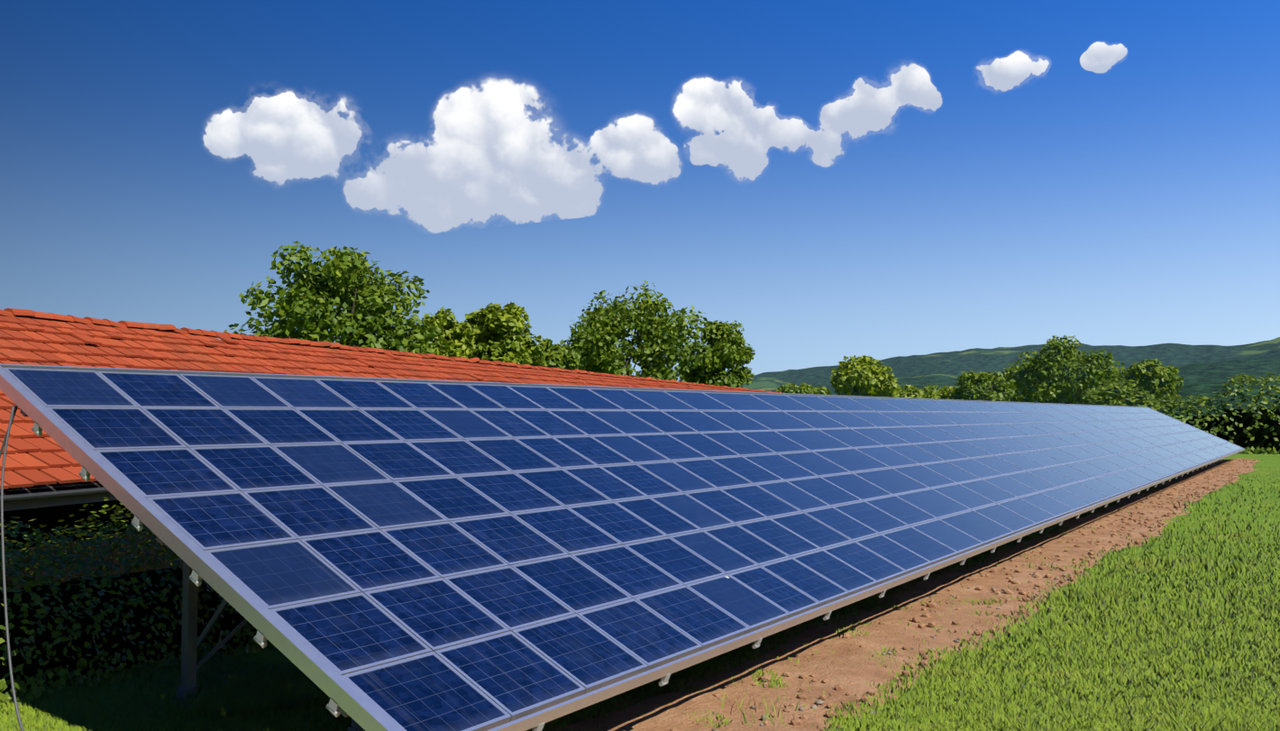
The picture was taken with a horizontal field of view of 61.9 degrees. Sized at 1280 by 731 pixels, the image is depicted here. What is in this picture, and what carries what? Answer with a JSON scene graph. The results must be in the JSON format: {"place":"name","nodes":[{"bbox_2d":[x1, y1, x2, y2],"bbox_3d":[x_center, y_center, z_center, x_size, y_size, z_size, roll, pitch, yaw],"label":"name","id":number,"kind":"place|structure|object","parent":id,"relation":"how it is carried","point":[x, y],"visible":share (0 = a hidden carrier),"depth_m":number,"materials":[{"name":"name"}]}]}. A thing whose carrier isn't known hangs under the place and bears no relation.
{"place":"outdoors","nodes":[
{"label":"outdoors","id":0,"kind":"place"},
{"bbox_2d":[0,500,182,590],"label":"barn walls","id":1,"kind":"structure","parent":0,"point":[50,517],"depth_m":9.06,"materials":[{"name":"green plant"}]},
{"bbox_2d":[0,482,117,511],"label":"roof gutter","id":2,"kind":"object","parent":1,"relation":"attached to","point":[36,500],"depth_m":8.57,"materials":[{"name":"grey metal"}]},
{"bbox_2d":[0,308,781,495],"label":"barn roof","id":3,"kind":"structure","parent":1,"relation":"on","point":[32,458],"depth_m":13.26,"materials":[{"name":"tile"}]},
{"bbox_2d":[0,405,361,730],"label":"solar cable","id":4,"kind":"object","parent":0,"point":[11,420],"visible":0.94,"depth_m":6.14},
{"bbox_2d":[0,363,1244,730],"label":"solar edge rails","id":5,"kind":"object","parent":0,"point":[359,708],"visible":0.67,"depth_m":5.83,"materials":[{"name":"silver metal"}]},
{"bbox_2d":[31,421,1242,730],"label":"mounting brackets","id":6,"kind":"object","parent":5,"relation":"attached to","point":[259,638],"visible":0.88,"depth_m":5.96,"materials":[{"name":"silver metal"}]},
{"bbox_2d":[2,367,1243,730],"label":"solar frames","id":7,"kind":"structure","parent":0,"point":[509,716],"depth_m":7.60,"materials":[{"name":"silver metal"}]},
{"bbox_2d":[9,369,1242,730],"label":"solar panels","id":8,"kind":"object","parent":7,"relation":"in","point":[510,672],"visible":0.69,"depth_m":7.78,"materials":[{"name":"blue glass"}]},
{"bbox_2d":[0,0,1279,381],"label":"sky","id":9,"kind":"structure","parent":0,"point":[831,180],"materials":[{"name":"blue"}]},
{"bbox_2d":[0,416,1279,730],"bbox_3d":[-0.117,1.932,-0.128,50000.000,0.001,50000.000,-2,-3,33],"label":"ground","id":10,"kind":"structure","parent":0,"point":[1268,463],"depth_m":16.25,"materials":[{"name":"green plant"}]},
{"bbox_2d":[0,496,276,707],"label":"shrub row","id":11,"kind":"object","parent":10,"relation":"on","point":[63,675],"depth_m":7.78,"materials":[{"name":"green plant"}]},
{"bbox_2d":[19,409,365,730],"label":"support frame","id":12,"kind":"object","parent":10,"relation":"on","point":[191,643],"visible":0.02,"depth_m":7.17,"materials":[{"name":"grey metal"}]},
{"bbox_2d":[224,240,447,356],"bbox_3d":[-12.908,-0.540,44.445,9.054,9.006,7.695,-2,-3,33],"label":"tree","id":13,"kind":"object","parent":10,"relation":"on","point":[327,287],"depth_m":42.93,"materials":[{"name":"green plant"}]},
{"bbox_2d":[411,306,475,358],"bbox_3d":[-9.417,0.724,50.250,4.336,7.004,4.372,-2,-3,33],"label":"tree","id":14,"kind":"object","parent":10,"relation":"on","point":[458,336],"depth_m":49.51,"materials":[{"name":"green plant"}]},
{"bbox_2d":[461,301,547,365],"bbox_3d":[-7.054,0.594,54.143,4.607,7.627,4.938,-2,-3,33],"label":"tree","id":15,"kind":"object","parent":10,"relation":"on","point":[492,325],"depth_m":52.98,"materials":[{"name":"green plant"}]},
{"bbox_2d":[529,338,581,370],"bbox_3d":[-4.982,1.572,60.120,3.453,6.208,3.642,-2,-3,33],"label":"tree","id":16,"kind":"object","parent":10,"relation":"on","point":[557,355],"depth_m":59.39,"materials":[{"name":"green plant"}]},
{"bbox_2d":[559,280,713,382],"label":"tree","id":17,"kind":"object","parent":10,"relation":"on","point":[602,327],"depth_m":66.57,"materials":[{"name":"green plant"}]},
{"bbox_2d":[676,320,755,387],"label":"tree","id":18,"kind":"object","parent":10,"relation":"on","point":[725,342],"depth_m":72.72,"materials":[{"name":"green plant"}]},
{"bbox_2d":[776,383,831,394],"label":"bush","id":19,"kind":"object","parent":10,"relation":"on","point":[801,388],"visible":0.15,"depth_m":93.51,"materials":[{"name":"green plant"}]},
{"bbox_2d":[829,355,898,397],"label":"tree","id":20,"kind":"object","parent":10,"relation":"on","point":[865,376],"depth_m":70.34,"materials":[{"name":"green plant"}]},
{"bbox_2d":[544,457,1260,730],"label":"dirt strip","id":21,"kind":"object","parent":10,"relation":"on","point":[830,675],"visible":0.96,"depth_m":9.27,"materials":[{"name":"brown soil"}]},
{"bbox_2d":[712,460,1257,730],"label":"grass tufts","id":22,"kind":"object","parent":21,"relation":"on","point":[818,702],"visible":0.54,"depth_m":11.14,"materials":[{"name":"green plant"}]},
{"bbox_2d":[895,384,925,398],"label":"bush","id":23,"kind":"object","parent":10,"relation":"on","point":[910,392],"visible":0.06,"depth_m":89.62,"materials":[{"name":"green plant"}]},
{"bbox_2d":[911,384,941,398],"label":"tree","id":24,"kind":"object","parent":10,"relation":"on","point":[927,389],"visible":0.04,"depth_m":99.36,"materials":[{"name":"green plant"}]},
{"bbox_2d":[925,384,959,399],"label":"bush","id":25,"kind":"object","parent":10,"relation":"on","point":[945,393],"visible":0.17,"depth_m":84.89,"materials":[{"name":"green plant"}]},
{"bbox_2d":[949,370,1014,402],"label":"tree","id":26,"kind":"object","parent":10,"relation":"on","point":[973,386],"depth_m":78.62,"materials":[{"name":"green plant"}]},
{"bbox_2d":[1003,364,1062,402],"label":"tree","id":27,"kind":"object","parent":10,"relation":"on","point":[1015,398],"depth_m":95.36,"materials":[{"name":"green plant"}]},
{"bbox_2d":[1001,335,1124,403],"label":"tree","id":28,"kind":"object","parent":10,"relation":"on","point":[1060,354],"depth_m":82.20,"materials":[{"name":"green plant"}]},
{"bbox_2d":[1070,381,1114,405],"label":"tree","id":29,"kind":"object","parent":10,"relation":"on","point":[1079,399],"visible":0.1,"depth_m":89.72,"materials":[{"name":"green plant"}]},
{"bbox_2d":[1096,357,1184,417],"bbox_3d":[30.899,2.294,65.918,5.088,5.300,5.176,-2,-3,33],"label":"tree","id":30,"kind":"object","parent":10,"relation":"on","point":[1158,381],"depth_m":64.20,"materials":[{"name":"green plant"}]},
{"bbox_2d":[1086,371,1279,454],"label":"hedge","id":31,"kind":"object","parent":10,"relation":"on","point":[1208,401],"depth_m":52.85,"materials":[{"name":"green plant"}]},
{"bbox_2d":[742,337,1279,416],"bbox_3d":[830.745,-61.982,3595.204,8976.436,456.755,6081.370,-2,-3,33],"label":"hills","id":32,"kind":"structure","parent":0,"point":[1205,370],"depth_m":3621.26,"materials":[{"name":"green plant"}]}
]}

